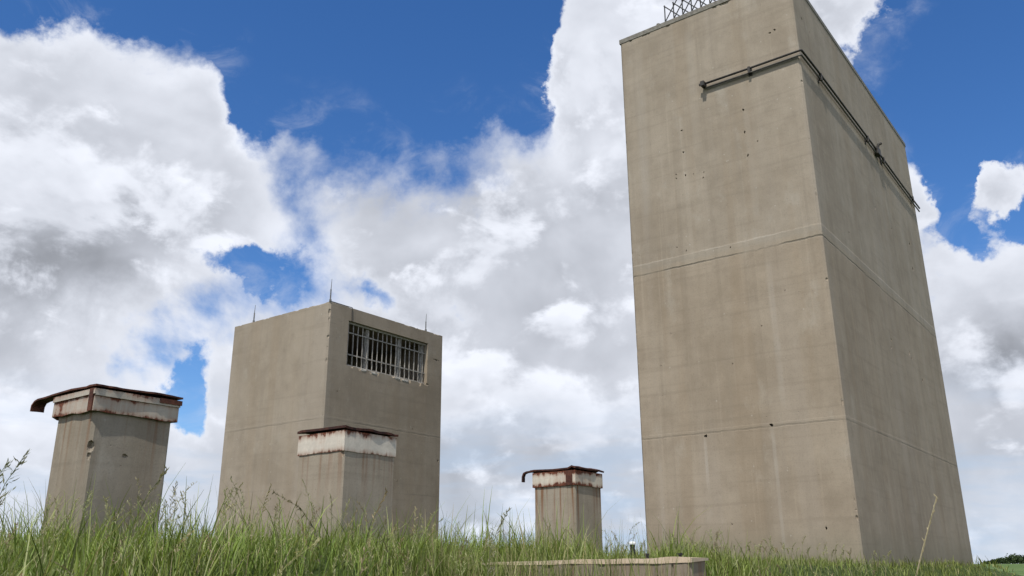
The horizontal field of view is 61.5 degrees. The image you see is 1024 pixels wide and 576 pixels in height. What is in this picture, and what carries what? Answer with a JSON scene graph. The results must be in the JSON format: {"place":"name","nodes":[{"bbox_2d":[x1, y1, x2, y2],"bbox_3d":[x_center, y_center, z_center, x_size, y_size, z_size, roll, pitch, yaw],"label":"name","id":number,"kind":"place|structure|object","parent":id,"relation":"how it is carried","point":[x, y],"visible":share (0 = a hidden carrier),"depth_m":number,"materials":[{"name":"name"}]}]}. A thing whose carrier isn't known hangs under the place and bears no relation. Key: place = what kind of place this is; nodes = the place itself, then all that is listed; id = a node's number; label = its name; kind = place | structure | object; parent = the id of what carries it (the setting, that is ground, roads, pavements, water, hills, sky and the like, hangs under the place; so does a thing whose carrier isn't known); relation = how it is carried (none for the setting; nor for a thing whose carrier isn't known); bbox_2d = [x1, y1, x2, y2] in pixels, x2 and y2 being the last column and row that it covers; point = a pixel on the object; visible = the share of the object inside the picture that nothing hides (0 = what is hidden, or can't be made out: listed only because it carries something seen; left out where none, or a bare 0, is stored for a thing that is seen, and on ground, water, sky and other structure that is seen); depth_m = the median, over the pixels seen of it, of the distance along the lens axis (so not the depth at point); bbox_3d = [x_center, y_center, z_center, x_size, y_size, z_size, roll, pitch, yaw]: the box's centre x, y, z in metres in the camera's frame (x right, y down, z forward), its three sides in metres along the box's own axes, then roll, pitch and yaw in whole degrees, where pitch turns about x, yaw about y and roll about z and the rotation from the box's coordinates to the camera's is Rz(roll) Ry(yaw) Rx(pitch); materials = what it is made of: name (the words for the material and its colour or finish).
{"place":"outdoors","nodes":[
{"label":"outdoors","id":0,"kind":"place"},
{"bbox_2d":[0,459,13,482],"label":"grass stalk","id":1,"kind":"object","parent":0,"point":[5,466],"depth_m":3.58,"materials":[{"name":"green plant"}]},
{"bbox_2d":[0,449,29,514],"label":"grass stalk","id":2,"kind":"object","parent":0,"point":[18,464],"depth_m":3.75,"materials":[{"name":"green plant"}]},
{"bbox_2d":[0,0,1023,563],"label":"sky","id":3,"kind":"structure","parent":0,"point":[171,170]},
{"bbox_2d":[11,559,1023,575],"bbox_3d":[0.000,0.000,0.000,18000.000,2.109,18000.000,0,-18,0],"label":"ground","id":4,"kind":"structure","parent":0,"point":[1018,569],"depth_m":13.82,"materials":[{"name":"green plant"}]},
{"bbox_2d":[30,384,182,543],"bbox_3d":[-5.228,2.678,10.731,1.609,2.661,1.182,-13,-22,35],"label":"air shaft","id":5,"kind":"object","parent":4,"relation":"on","point":[116,438],"visible":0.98,"depth_m":10.42,"materials":[{"name":"concrete"}]},
{"bbox_2d":[106,465,168,575],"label":"grass stalk","id":6,"kind":"object","parent":4,"relation":"on","point":[158,482],"depth_m":4.29,"materials":[{"name":"green plant"}]},
{"bbox_2d":[272,490,321,575],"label":"grass stalk","id":7,"kind":"object","parent":4,"relation":"on","point":[288,501],"depth_m":4.33,"materials":[{"name":"green plant"}]},
{"bbox_2d":[273,535,320,575],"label":"grass stalk","id":8,"kind":"object","parent":4,"relation":"on","point":[290,562],"depth_m":2.78,"materials":[{"name":"plant"}]},
{"bbox_2d":[215,282,441,547],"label":"concrete blockhouse","id":9,"kind":"structure","parent":4,"relation":"on","point":[330,363],"depth_m":22.16,"materials":[{"name":"concrete"}]},
{"bbox_2d":[346,322,425,383],"bbox_3d":[-3.368,1.769,22.905,0.140,1.156,2.976,-13,-22,35],"label":"window","id":10,"kind":"structure","parent":9,"relation":"in","point":[364,351],"depth_m":22.93,"materials":[{"name":"white metal"}]},
{"bbox_2d":[293,425,397,542],"bbox_3d":[-2.452,3.337,12.541,1.083,2.507,1.102,-13,-22,35],"label":"air shaft","id":11,"kind":"object","parent":4,"relation":"on","point":[339,464],"visible":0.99,"depth_m":12.35,"materials":[{"name":"concrete"}]},
{"bbox_2d":[360,487,387,575],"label":"grass stalk","id":12,"kind":"object","parent":4,"relation":"on","point":[361,571],"depth_m":4.47,"materials":[{"name":"green plant"}]},
{"bbox_2d":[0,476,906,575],"bbox_3d":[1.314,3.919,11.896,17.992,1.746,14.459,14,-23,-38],"label":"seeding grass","id":13,"kind":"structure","parent":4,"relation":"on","point":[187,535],"depth_m":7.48,"materials":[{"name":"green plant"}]},
{"bbox_2d":[478,507,509,575],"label":"grass stalk","id":14,"kind":"object","parent":4,"relation":"on","point":[493,551],"depth_m":4.99,"materials":[{"name":"green plant"}]},
{"bbox_2d":[0,464,1017,575],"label":"meadow grass","id":15,"kind":"structure","parent":4,"relation":"on","point":[80,561],"depth_m":8.03,"materials":[{"name":"green plant"}]},
{"bbox_2d":[522,465,603,552],"bbox_3d":[1.038,4.822,17.025,1.311,2.442,1.065,-13,-22,35],"label":"air shaft","id":16,"kind":"object","parent":4,"relation":"on","point":[577,487],"visible":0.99,"depth_m":16.80,"materials":[{"name":"beige concrete"}]},
{"bbox_2d":[487,553,707,575],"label":"concrete curb","id":17,"kind":"structure","parent":4,"relation":"on","point":[697,566],"depth_m":7.76,"materials":[{"name":"grey concrete"}]},
{"bbox_2d":[629,542,635,555],"bbox_3d":[1.733,3.947,12.278,0.100,0.633,0.100,0,-18,0],"label":"standpipe","id":18,"kind":"object","parent":4,"relation":"on","point":[630,544],"visible":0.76,"depth_m":12.33,"materials":[{"name":"white metal"}]},
{"bbox_2d":[619,0,972,566],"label":"concrete tower","id":19,"kind":"structure","parent":4,"relation":"on","point":[791,385],"depth_m":19.39,"materials":[{"name":"concrete"}]},
{"bbox_2d":[916,494,936,575],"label":"grass stalk","id":20,"kind":"object","parent":4,"relation":"on","point":[926,535],"depth_m":2.09,"materials":[{"name":"green plant"}]},
{"bbox_2d":[982,553,1023,563],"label":"wood","id":21,"kind":"object","parent":4,"relation":"on","point":[1014,559],"visible":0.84,"depth_m":245.38,"materials":[{"name":"green plant"}]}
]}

